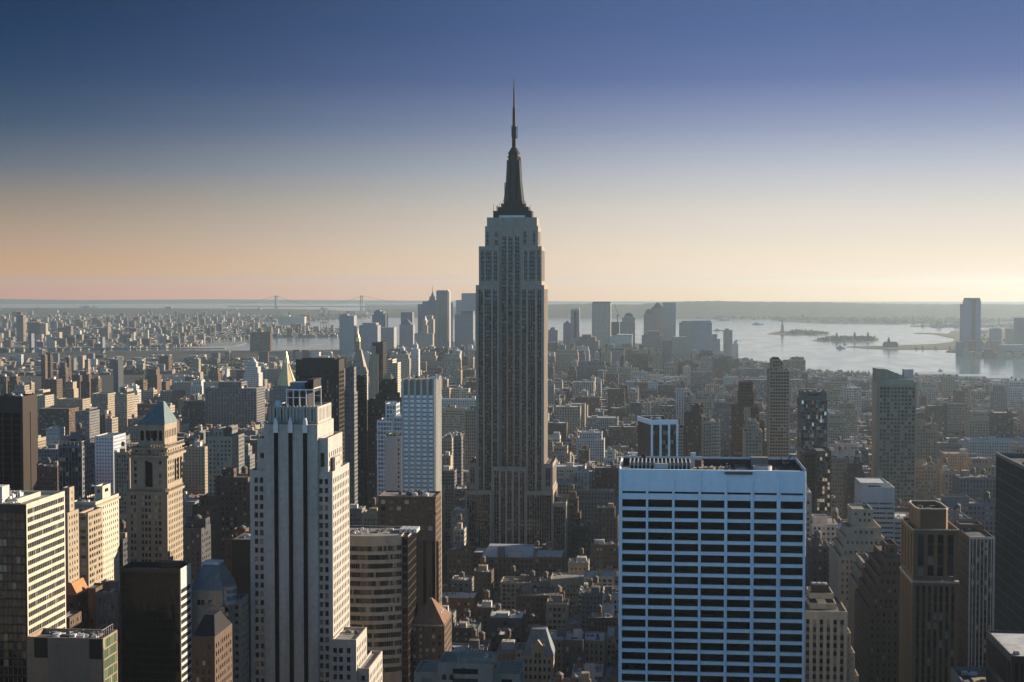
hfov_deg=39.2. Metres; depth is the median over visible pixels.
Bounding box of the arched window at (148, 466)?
[145,462,152,486]
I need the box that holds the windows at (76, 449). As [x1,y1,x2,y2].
[60,438,93,499]
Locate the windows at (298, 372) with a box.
[297,371,337,431]
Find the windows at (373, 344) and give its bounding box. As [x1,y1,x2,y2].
[373,344,381,381]
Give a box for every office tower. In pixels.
[0,392,37,490]
[119,560,191,681]
[296,357,344,461]
[339,314,356,355]
[359,323,380,352]
[372,310,387,326]
[401,312,413,323]
[401,374,441,596]
[418,301,427,332]
[451,303,452,347]
[455,311,474,348]
[456,300,461,313]
[461,293,475,345]
[548,327,557,342]
[563,321,570,349]
[571,308,579,349]
[592,302,610,349]
[611,322,618,335]
[620,322,626,333]
[622,313,634,346]
[642,331,660,349]
[644,309,650,334]
[651,302,662,349]
[663,302,675,351]
[679,321,691,357]
[690,320,711,351]
[899,500,959,681]
[956,521,994,666]
[960,298,980,352]
[994,452,1023,630]
[1014,318,1023,344]
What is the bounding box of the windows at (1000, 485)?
[994,456,1023,630]
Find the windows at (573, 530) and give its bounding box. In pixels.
[573,530,587,557]
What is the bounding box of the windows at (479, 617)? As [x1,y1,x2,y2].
[478,611,490,637]
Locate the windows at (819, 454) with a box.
[817,453,829,514]
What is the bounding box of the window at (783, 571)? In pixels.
[780,568,802,574]
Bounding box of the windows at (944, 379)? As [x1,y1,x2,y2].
[941,379,953,397]
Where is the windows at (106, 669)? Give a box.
[104,669,116,681]
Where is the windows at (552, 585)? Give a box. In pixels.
[552,585,580,608]
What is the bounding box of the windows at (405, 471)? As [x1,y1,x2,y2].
[404,470,419,490]
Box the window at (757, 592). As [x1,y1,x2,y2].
[754,589,775,596]
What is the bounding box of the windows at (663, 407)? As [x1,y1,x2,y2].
[663,407,674,418]
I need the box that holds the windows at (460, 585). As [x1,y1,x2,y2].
[454,584,467,590]
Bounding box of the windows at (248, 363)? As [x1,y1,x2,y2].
[246,363,260,384]
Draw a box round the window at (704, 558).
[701,555,723,562]
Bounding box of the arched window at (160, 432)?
[159,431,161,440]
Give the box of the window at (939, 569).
[937,567,942,575]
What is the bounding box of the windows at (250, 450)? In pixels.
[244,450,251,473]
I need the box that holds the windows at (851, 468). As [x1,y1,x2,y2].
[848,468,859,501]
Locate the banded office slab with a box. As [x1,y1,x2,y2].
[618,452,805,681]
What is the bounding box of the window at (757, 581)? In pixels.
[754,578,775,585]
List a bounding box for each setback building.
[805,582,858,681]
[829,504,884,626]
[848,553,867,649]
[854,539,900,681]
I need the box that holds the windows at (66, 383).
[64,383,72,397]
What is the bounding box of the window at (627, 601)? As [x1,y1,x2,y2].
[622,597,645,604]
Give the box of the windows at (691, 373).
[691,373,712,391]
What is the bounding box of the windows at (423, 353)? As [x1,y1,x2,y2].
[422,353,433,365]
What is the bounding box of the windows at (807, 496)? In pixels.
[807,496,808,535]
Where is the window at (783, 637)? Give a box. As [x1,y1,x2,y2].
[780,634,801,640]
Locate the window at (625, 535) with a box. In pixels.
[622,532,645,538]
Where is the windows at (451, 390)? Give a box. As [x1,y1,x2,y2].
[451,390,467,397]
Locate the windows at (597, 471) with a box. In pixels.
[594,471,617,492]
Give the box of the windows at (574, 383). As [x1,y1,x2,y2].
[574,383,592,396]
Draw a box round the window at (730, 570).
[727,567,749,573]
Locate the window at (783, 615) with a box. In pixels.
[780,612,801,618]
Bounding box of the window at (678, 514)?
[675,511,697,517]
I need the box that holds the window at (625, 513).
[622,510,645,517]
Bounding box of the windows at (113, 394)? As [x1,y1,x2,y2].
[93,394,114,416]
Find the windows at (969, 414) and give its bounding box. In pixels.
[965,414,988,436]
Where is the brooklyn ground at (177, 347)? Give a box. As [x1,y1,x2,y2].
[0,317,367,352]
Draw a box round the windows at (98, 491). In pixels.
[80,488,117,556]
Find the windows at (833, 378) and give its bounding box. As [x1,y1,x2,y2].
[832,378,848,393]
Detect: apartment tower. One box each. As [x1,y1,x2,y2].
[16,312,25,341]
[28,319,43,339]
[40,323,47,336]
[52,332,61,337]
[57,327,66,337]
[67,326,72,334]
[98,322,110,340]
[344,367,357,504]
[356,375,367,508]
[367,374,400,508]
[370,342,385,398]
[377,401,401,501]
[384,432,401,490]
[387,358,400,396]
[436,290,450,347]
[678,425,683,455]
[684,403,703,456]
[701,414,720,456]
[723,328,731,355]
[731,380,764,456]
[732,341,737,357]
[742,418,762,456]
[766,357,789,457]
[806,484,811,535]
[871,367,916,504]
[989,328,1000,345]
[1005,328,1013,343]
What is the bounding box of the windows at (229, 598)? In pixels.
[223,589,236,600]
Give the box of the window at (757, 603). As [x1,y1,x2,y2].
[753,600,775,607]
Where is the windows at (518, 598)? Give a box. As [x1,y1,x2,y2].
[518,598,546,622]
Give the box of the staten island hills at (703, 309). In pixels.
[382,301,1023,318]
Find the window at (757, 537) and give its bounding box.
[754,534,775,541]
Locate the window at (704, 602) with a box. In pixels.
[701,599,723,606]
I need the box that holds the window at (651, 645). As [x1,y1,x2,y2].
[648,642,671,648]
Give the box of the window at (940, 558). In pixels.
[937,556,942,564]
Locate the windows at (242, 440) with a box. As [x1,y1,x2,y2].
[239,440,243,473]
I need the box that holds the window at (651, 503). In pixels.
[648,499,671,506]
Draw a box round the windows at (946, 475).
[946,475,950,492]
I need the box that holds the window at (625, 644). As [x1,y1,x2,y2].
[622,641,644,647]
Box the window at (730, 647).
[727,644,749,650]
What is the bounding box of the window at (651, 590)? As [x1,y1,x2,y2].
[648,587,671,594]
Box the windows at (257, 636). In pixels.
[256,635,364,681]
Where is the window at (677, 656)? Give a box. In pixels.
[674,653,697,660]
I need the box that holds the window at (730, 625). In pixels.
[727,622,749,628]
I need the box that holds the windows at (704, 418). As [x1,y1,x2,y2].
[704,418,718,456]
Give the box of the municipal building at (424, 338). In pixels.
[414,316,434,348]
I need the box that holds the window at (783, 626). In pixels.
[780,623,801,629]
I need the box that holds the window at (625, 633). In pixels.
[622,630,645,637]
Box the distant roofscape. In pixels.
[54,341,1023,608]
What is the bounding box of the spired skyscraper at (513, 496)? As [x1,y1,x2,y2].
[452,83,569,571]
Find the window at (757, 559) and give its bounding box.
[754,556,775,563]
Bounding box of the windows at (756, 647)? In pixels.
[622,491,802,681]
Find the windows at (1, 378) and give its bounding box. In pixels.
[1,378,8,393]
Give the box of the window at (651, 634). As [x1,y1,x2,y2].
[648,631,671,637]
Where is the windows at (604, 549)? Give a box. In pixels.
[593,548,615,567]
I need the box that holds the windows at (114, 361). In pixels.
[114,361,122,393]
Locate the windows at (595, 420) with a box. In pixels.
[595,420,613,430]
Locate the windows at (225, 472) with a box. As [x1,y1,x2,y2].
[218,472,245,559]
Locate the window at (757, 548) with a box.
[754,545,775,552]
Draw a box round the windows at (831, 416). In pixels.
[829,416,844,445]
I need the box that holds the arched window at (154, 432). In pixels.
[153,431,155,440]
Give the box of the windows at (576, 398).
[576,398,599,415]
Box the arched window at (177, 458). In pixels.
[177,458,178,478]
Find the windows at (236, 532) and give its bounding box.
[228,532,241,568]
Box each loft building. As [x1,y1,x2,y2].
[435,375,453,381]
[457,486,465,497]
[474,547,486,568]
[480,541,564,592]
[497,565,515,602]
[500,570,539,609]
[526,613,544,641]
[544,604,580,625]
[554,372,567,377]
[604,568,618,585]
[605,652,617,676]
[623,414,636,423]
[628,448,637,455]
[789,421,796,427]
[859,425,870,435]
[861,405,871,413]
[943,432,963,436]
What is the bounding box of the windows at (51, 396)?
[38,396,52,413]
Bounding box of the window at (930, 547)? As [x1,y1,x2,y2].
[928,545,933,553]
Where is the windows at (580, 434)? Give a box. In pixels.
[578,434,602,461]
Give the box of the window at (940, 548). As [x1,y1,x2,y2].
[938,545,942,553]
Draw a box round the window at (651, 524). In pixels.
[648,521,671,528]
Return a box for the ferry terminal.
[882,337,897,346]
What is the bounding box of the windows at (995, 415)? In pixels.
[989,415,1011,437]
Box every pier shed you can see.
[914,372,955,378]
[955,374,982,380]
[982,376,1009,381]
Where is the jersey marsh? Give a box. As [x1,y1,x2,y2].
[909,324,1012,327]
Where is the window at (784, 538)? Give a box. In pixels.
[780,535,802,541]
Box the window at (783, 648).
[780,645,801,651]
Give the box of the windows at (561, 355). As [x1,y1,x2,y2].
[556,355,577,372]
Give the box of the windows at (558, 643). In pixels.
[558,643,601,670]
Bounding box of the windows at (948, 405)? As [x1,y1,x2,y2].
[945,405,966,434]
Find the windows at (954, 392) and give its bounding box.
[954,392,963,401]
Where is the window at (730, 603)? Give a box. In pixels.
[727,600,749,606]
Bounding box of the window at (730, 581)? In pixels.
[727,578,749,584]
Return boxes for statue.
[778,317,784,332]
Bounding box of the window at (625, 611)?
[622,608,645,615]
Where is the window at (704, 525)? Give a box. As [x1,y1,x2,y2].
[701,522,723,529]
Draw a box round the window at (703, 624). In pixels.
[700,621,723,628]
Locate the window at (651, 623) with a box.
[648,620,671,626]
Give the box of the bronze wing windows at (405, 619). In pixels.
[403,539,413,681]
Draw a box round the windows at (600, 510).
[596,510,614,537]
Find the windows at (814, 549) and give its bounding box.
[814,549,825,580]
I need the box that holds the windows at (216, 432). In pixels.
[210,432,237,494]
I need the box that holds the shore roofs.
[0,307,1023,375]
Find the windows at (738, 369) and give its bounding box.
[738,369,763,376]
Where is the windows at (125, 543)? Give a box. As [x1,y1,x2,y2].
[119,543,125,573]
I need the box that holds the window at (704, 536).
[701,533,723,540]
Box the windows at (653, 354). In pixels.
[653,354,660,369]
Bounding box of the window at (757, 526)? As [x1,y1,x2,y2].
[754,523,776,530]
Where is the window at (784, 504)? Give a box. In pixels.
[781,501,802,508]
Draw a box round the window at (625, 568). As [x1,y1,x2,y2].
[622,565,645,571]
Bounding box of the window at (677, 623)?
[674,620,697,627]
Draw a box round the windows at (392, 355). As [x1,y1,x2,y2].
[392,355,408,377]
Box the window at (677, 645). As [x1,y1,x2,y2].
[674,642,697,649]
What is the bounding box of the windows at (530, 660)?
[518,654,549,678]
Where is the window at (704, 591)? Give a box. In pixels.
[701,588,723,595]
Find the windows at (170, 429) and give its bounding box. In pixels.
[131,429,182,561]
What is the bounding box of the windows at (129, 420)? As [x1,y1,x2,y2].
[127,420,139,433]
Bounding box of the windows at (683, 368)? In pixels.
[683,368,689,387]
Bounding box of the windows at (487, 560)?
[486,559,559,590]
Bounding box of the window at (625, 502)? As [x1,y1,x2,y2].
[622,499,645,506]
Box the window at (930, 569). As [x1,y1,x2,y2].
[927,567,932,575]
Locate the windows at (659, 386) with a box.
[659,386,673,396]
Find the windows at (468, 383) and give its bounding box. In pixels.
[468,383,474,392]
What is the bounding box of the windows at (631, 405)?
[631,405,640,415]
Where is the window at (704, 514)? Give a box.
[701,511,723,518]
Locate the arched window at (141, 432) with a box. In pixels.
[140,430,143,440]
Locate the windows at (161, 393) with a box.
[161,393,169,402]
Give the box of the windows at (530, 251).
[467,236,564,548]
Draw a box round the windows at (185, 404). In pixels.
[183,404,204,431]
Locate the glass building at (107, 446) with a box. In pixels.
[95,433,125,492]
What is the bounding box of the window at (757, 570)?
[754,567,775,574]
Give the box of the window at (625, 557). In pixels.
[622,554,645,560]
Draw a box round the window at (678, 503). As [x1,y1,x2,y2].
[675,500,697,506]
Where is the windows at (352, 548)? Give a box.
[350,546,400,671]
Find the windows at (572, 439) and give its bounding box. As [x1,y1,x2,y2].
[572,439,576,453]
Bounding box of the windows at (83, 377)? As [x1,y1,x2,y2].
[82,377,88,397]
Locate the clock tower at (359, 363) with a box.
[352,333,368,399]
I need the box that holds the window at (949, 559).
[947,557,952,564]
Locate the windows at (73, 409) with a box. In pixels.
[40,409,74,434]
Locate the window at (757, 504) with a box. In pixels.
[754,501,776,508]
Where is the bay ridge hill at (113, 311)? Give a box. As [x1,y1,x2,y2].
[0,308,365,315]
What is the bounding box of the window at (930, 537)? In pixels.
[928,535,933,542]
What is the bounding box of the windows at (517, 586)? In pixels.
[503,585,535,608]
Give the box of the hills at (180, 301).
[0,299,1023,303]
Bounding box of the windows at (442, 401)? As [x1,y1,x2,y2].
[442,401,474,404]
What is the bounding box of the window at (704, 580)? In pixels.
[701,577,723,584]
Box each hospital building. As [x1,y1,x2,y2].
[831,333,841,340]
[852,332,869,339]
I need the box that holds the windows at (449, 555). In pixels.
[449,555,468,589]
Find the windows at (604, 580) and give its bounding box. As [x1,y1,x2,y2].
[586,579,611,585]
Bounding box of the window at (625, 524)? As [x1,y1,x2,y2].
[622,521,645,528]
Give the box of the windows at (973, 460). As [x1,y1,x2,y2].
[973,460,992,474]
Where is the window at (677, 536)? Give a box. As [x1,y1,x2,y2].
[674,533,697,539]
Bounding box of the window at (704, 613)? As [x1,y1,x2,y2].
[700,610,723,617]
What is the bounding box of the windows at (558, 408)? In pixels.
[558,408,578,433]
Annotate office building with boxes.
[0,484,65,681]
[27,624,117,681]
[58,422,94,499]
[191,559,249,681]
[205,381,264,428]
[221,424,244,473]
[232,531,250,681]
[349,525,419,681]
[376,490,441,614]
[381,327,396,349]
[413,598,451,681]
[414,648,523,681]
[423,315,434,332]
[576,334,598,359]
[610,334,632,347]
[611,348,623,363]
[637,415,677,455]
[662,341,671,350]
[673,337,685,361]
[712,334,719,351]
[811,510,840,544]
[854,477,908,554]
[933,491,995,536]
[950,665,985,681]
[980,343,989,348]
[986,630,1023,681]
[1001,344,1023,352]
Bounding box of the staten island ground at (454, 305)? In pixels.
[365,304,1017,324]
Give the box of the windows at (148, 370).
[146,370,156,388]
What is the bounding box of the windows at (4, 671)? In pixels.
[0,497,63,681]
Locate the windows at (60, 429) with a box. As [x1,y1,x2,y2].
[47,429,63,445]
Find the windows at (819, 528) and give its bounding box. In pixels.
[814,527,836,544]
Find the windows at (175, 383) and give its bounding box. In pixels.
[175,383,190,396]
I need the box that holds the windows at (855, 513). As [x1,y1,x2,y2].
[842,513,881,623]
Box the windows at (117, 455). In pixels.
[117,455,130,529]
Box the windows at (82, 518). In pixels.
[66,491,102,581]
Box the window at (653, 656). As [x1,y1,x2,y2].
[648,652,671,659]
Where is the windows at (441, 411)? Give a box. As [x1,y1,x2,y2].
[441,411,463,437]
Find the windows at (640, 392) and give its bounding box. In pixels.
[640,392,656,398]
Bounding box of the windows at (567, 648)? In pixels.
[566,647,579,676]
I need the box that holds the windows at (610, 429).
[608,429,637,446]
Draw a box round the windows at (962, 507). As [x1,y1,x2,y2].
[962,507,994,534]
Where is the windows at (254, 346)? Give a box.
[250,329,269,350]
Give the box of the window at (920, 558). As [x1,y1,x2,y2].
[918,556,923,564]
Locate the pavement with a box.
[442,364,985,602]
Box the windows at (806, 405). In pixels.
[797,392,825,459]
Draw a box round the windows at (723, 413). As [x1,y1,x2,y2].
[714,404,730,452]
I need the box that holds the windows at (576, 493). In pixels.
[576,493,615,537]
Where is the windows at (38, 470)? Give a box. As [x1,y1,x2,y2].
[38,470,58,490]
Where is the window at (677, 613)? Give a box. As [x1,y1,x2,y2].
[674,609,697,616]
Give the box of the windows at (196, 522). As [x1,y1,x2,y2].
[187,522,209,583]
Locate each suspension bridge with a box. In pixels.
[0,333,226,352]
[228,296,417,310]
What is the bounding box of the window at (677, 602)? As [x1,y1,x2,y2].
[674,599,697,605]
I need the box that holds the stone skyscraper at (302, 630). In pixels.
[250,377,382,681]
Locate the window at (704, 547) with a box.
[701,544,723,551]
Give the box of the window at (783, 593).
[780,590,801,596]
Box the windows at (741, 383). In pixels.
[734,383,763,456]
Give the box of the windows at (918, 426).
[918,426,935,463]
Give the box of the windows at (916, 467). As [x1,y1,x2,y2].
[916,467,935,497]
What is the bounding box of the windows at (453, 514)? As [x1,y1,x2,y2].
[453,514,464,527]
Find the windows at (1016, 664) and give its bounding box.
[1015,663,1023,681]
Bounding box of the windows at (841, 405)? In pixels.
[840,405,856,438]
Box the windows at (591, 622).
[591,622,614,633]
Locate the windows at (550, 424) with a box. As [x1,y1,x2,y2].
[550,424,565,440]
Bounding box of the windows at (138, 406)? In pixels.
[138,406,154,416]
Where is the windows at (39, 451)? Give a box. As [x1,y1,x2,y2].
[39,451,56,462]
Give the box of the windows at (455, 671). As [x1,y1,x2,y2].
[421,663,521,681]
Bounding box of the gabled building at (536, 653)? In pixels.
[515,625,555,681]
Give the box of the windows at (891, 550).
[871,546,899,680]
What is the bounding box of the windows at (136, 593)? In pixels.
[121,572,190,681]
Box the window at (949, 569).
[947,567,952,575]
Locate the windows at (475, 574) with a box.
[475,574,488,599]
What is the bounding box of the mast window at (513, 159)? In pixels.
[511,157,520,200]
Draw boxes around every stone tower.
[125,401,185,562]
[244,357,262,385]
[268,351,294,422]
[399,318,414,347]
[412,341,419,375]
[428,285,435,347]
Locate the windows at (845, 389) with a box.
[844,389,860,420]
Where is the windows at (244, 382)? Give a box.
[206,382,263,426]
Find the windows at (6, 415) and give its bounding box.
[0,413,20,489]
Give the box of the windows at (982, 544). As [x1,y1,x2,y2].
[963,528,992,666]
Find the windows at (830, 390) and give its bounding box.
[828,390,842,410]
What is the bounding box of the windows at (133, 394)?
[116,394,134,431]
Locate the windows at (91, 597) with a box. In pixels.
[88,597,92,628]
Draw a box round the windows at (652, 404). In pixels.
[652,404,663,414]
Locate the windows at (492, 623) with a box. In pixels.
[491,622,518,650]
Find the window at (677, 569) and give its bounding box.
[674,566,697,572]
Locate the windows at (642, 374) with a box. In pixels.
[632,373,645,380]
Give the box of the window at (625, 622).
[622,619,645,626]
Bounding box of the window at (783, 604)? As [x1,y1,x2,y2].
[780,601,801,607]
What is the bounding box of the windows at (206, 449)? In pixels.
[186,449,206,493]
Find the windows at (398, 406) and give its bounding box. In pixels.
[378,405,401,494]
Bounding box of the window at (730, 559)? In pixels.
[727,556,749,562]
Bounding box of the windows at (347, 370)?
[344,370,357,504]
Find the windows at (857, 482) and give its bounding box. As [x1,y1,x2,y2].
[857,482,900,552]
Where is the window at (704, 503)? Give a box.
[701,500,723,507]
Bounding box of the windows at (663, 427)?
[644,426,675,455]
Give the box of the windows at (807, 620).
[806,619,856,681]
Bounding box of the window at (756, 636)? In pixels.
[753,633,775,640]
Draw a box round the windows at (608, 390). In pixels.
[608,390,623,414]
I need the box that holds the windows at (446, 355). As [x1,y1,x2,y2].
[445,355,459,375]
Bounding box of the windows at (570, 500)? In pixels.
[569,500,577,557]
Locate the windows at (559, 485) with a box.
[559,485,578,493]
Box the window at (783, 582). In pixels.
[780,579,801,585]
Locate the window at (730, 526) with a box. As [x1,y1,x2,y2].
[727,523,749,529]
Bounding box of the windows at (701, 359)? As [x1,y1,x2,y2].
[700,359,711,370]
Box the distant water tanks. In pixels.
[32,374,1020,585]
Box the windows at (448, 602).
[444,602,472,621]
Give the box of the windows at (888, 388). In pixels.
[879,387,914,504]
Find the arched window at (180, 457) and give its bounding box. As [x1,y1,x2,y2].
[180,457,181,477]
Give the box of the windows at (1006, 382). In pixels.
[1006,382,1022,406]
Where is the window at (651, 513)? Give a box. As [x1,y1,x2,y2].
[648,510,671,517]
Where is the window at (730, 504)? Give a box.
[727,501,750,507]
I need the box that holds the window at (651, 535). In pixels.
[648,532,671,539]
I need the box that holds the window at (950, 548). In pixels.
[947,546,952,553]
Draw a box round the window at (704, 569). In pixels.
[701,566,723,573]
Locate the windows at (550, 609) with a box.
[549,608,564,628]
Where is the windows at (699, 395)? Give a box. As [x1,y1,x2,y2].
[699,395,714,416]
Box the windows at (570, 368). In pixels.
[568,368,575,380]
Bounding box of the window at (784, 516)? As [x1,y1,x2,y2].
[781,512,802,519]
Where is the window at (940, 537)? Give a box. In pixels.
[938,535,943,542]
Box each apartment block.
[0,374,8,393]
[8,373,21,392]
[12,382,31,393]
[26,377,34,393]
[37,389,53,413]
[38,435,45,447]
[38,444,57,463]
[38,457,58,490]
[39,407,78,435]
[41,351,47,388]
[42,422,67,446]
[44,377,62,397]
[47,354,52,378]
[58,360,68,388]
[58,398,90,409]
[62,486,102,590]
[63,376,78,397]
[65,356,70,379]
[66,577,88,628]
[66,611,81,628]
[71,373,81,397]
[74,483,119,586]
[75,407,99,441]
[81,369,91,402]
[85,358,89,373]
[88,583,101,628]
[91,373,101,402]
[91,392,115,416]
[94,578,120,681]
[100,405,111,433]
[105,411,117,432]
[113,357,123,393]
[115,388,134,432]
[115,441,131,530]
[119,520,127,573]
[126,414,144,434]
[126,435,131,450]
[128,384,140,402]
[130,424,138,443]
[135,376,146,396]
[135,395,138,415]
[137,401,156,417]
[142,388,156,399]
[145,367,161,393]
[159,355,171,370]
[160,389,174,402]
[162,378,169,390]
[166,403,174,415]
[173,390,185,407]
[174,380,191,397]
[177,431,193,436]
[179,396,188,411]
[180,424,188,431]
[181,396,204,431]
[184,435,207,493]
[184,491,199,497]
[184,494,198,520]
[184,514,210,585]
[189,432,209,444]
[190,369,202,378]
[190,375,204,394]
[191,393,201,399]
[192,493,219,559]
[192,610,232,681]
[193,356,200,371]
[194,426,205,443]
[203,380,219,392]
[208,426,238,494]
[209,366,220,380]
[215,465,249,563]
[225,525,248,574]
[230,368,244,375]
[236,370,244,379]
[244,422,257,434]
[244,434,259,459]
[244,443,254,473]
[250,329,272,350]
[254,428,263,437]
[261,365,267,378]
[266,366,281,380]
[344,361,352,367]
[349,504,365,525]
[352,352,370,369]
[362,497,377,525]
[369,355,389,381]
[388,347,399,354]
[390,353,410,377]
[420,361,426,371]
[421,350,437,367]
[433,376,442,394]
[434,346,448,362]
[441,394,475,406]
[441,403,470,437]
[441,434,452,468]
[441,596,455,642]
[442,377,448,387]
[442,451,451,468]
[442,466,456,544]
[442,486,444,555]
[442,584,478,622]
[443,385,450,397]
[444,351,461,375]
[447,535,473,589]
[451,387,469,397]
[451,498,468,544]
[451,571,473,590]
[452,643,468,651]
[453,432,462,485]
[453,514,465,544]
[454,369,461,384]
[454,621,480,642]
[459,610,474,621]
[463,469,468,487]
[464,406,475,468]
[465,628,491,650]
[466,379,475,392]
[467,367,475,377]
[469,355,474,368]
[472,555,493,602]
[474,589,496,638]
[487,603,525,652]
[497,628,526,661]
[497,629,510,647]
[516,574,565,625]
[538,571,551,586]
[545,584,568,630]
[548,342,557,358]
[548,364,553,379]
[548,382,554,405]
[548,419,567,441]
[548,432,560,445]
[549,627,605,676]
[549,671,590,681]
[550,442,570,463]
[550,561,598,608]
[551,378,562,390]
[556,348,578,372]
[556,404,580,433]
[556,462,585,478]
[556,474,582,494]
[563,621,584,677]
[566,603,580,628]
[567,547,588,572]
[568,362,576,381]
[568,401,585,427]
[568,484,581,557]
[571,518,590,557]
[572,427,578,454]
[572,657,602,681]
[573,379,593,397]
[573,466,588,487]
[574,395,601,415]
[574,485,618,542]
[577,343,589,360]
[577,360,606,380]
[577,426,604,464]
[578,348,585,360]
[579,445,589,463]
[580,575,602,630]
[584,559,614,586]
[587,415,617,430]
[588,368,604,379]
[588,593,617,633]
[591,539,618,569]
[592,461,618,496]
[594,503,617,539]
[597,378,601,396]
[597,677,617,681]
[601,350,610,362]
[602,581,618,610]
[604,447,617,465]
[605,372,618,386]
[606,626,617,665]
[607,385,624,415]
[607,422,637,447]
[608,365,617,372]
[610,669,617,676]
[611,404,629,417]
[611,444,628,452]
[618,366,637,383]
[620,342,632,358]
[620,380,627,400]
[626,379,639,389]
[627,349,630,362]
[630,356,647,371]
[630,389,637,401]
[630,400,641,416]
[631,351,648,357]
[631,370,646,380]
[639,386,656,399]
[640,379,662,389]
[644,399,649,415]
[648,380,657,396]
[649,372,663,380]
[651,397,666,414]
[652,349,662,369]
[658,379,675,397]
[661,376,673,380]
[662,348,671,369]
[662,403,675,418]
[664,361,674,375]
[664,374,687,387]
[674,355,677,375]
[676,383,683,424]
[677,377,684,390]
[678,361,686,375]
[682,363,690,387]
[684,392,691,411]
[690,370,713,393]
[696,388,716,417]
[699,348,712,360]
[699,356,712,370]
[706,380,719,396]
[707,383,713,390]
[712,352,724,358]
[713,357,728,377]
[713,399,734,454]
[714,378,722,385]
[717,391,732,400]
[718,355,731,370]
[723,374,736,391]
[726,380,737,392]
[726,392,737,403]
[737,366,764,376]
[743,376,805,396]
[753,385,756,401]
[783,358,805,370]
[790,368,797,378]
[790,412,796,421]
[791,356,803,359]
[791,386,814,402]
[801,372,807,387]
[805,530,828,594]
[827,387,843,410]
[827,410,845,448]
[830,375,848,393]
[831,436,861,461]
[831,445,850,518]
[831,495,838,515]
[836,397,856,438]
[842,383,861,420]
[843,450,865,518]
[858,444,867,465]
[860,381,868,389]
[861,387,871,397]
[861,398,869,407]
[868,453,871,467]
[895,499,908,511]
[915,456,936,499]
[916,380,938,407]
[916,412,924,418]
[916,416,936,464]
[919,390,926,407]
[925,403,945,434]
[937,427,945,440]
[937,437,962,458]
[937,454,939,495]
[938,383,958,393]
[939,449,967,495]
[940,457,956,495]
[941,373,954,397]
[944,395,967,434]
[948,503,970,525]
[952,467,995,501]
[953,388,964,402]
[963,453,994,476]
[964,434,1023,476]
[965,403,988,437]
[967,387,984,405]
[968,400,979,409]
[989,380,1004,398]
[989,408,1012,437]
[990,384,1007,410]
[1005,376,1023,407]
[1012,442,1023,452]
[1014,419,1019,431]
[1020,398,1023,415]
[1020,409,1023,433]
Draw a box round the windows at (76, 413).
[76,413,90,441]
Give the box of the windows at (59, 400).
[59,400,88,409]
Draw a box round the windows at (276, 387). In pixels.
[269,387,289,421]
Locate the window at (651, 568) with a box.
[648,565,671,572]
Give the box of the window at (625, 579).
[622,576,645,582]
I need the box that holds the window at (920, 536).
[918,534,923,542]
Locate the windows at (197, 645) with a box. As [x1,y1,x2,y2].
[196,638,230,681]
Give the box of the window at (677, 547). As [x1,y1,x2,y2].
[674,544,697,550]
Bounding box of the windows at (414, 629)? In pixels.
[413,628,440,678]
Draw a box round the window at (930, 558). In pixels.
[928,556,933,564]
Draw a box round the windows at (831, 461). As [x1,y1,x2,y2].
[831,461,848,518]
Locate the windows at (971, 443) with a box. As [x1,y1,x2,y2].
[970,443,1022,468]
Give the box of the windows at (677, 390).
[677,390,682,423]
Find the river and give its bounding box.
[179,342,244,347]
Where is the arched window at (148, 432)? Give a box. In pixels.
[146,431,149,440]
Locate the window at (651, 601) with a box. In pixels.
[648,598,671,605]
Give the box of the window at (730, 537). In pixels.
[727,534,749,540]
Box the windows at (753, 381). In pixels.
[753,381,804,395]
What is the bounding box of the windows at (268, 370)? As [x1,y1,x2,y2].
[268,370,279,380]
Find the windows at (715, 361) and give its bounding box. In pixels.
[713,361,728,377]
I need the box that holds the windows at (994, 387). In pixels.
[991,387,1005,410]
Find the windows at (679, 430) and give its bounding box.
[678,430,683,455]
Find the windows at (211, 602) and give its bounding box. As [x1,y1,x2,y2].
[197,600,247,681]
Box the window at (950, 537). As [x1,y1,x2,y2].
[948,535,953,542]
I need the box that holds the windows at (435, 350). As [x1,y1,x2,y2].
[435,350,447,361]
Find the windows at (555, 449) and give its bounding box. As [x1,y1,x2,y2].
[552,449,568,462]
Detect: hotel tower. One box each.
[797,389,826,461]
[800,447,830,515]
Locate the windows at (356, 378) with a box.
[356,378,366,505]
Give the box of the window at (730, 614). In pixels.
[727,611,749,617]
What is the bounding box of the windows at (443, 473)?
[443,473,452,543]
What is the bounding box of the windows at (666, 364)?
[665,364,673,375]
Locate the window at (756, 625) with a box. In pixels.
[753,622,775,629]
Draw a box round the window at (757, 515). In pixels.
[754,512,776,519]
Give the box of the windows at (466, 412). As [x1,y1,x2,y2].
[466,412,474,468]
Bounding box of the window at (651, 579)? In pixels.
[648,576,671,583]
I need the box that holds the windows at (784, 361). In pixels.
[784,361,804,370]
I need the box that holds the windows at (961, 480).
[961,480,994,500]
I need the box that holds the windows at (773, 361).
[770,361,788,455]
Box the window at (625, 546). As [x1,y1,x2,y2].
[622,543,645,549]
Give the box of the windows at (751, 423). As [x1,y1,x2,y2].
[746,423,760,455]
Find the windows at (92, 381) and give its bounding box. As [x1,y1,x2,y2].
[92,381,100,392]
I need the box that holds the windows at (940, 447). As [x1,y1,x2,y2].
[940,447,960,450]
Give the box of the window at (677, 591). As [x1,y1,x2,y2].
[674,588,697,594]
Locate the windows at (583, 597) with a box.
[583,597,599,630]
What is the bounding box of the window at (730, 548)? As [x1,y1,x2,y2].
[727,545,749,551]
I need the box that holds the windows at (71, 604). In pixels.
[70,599,85,628]
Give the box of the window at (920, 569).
[918,567,923,575]
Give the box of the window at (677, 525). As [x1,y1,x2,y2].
[674,522,697,528]
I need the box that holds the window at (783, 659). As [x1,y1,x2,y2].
[780,656,801,662]
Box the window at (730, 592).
[727,589,749,595]
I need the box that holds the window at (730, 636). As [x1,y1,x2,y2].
[727,633,749,639]

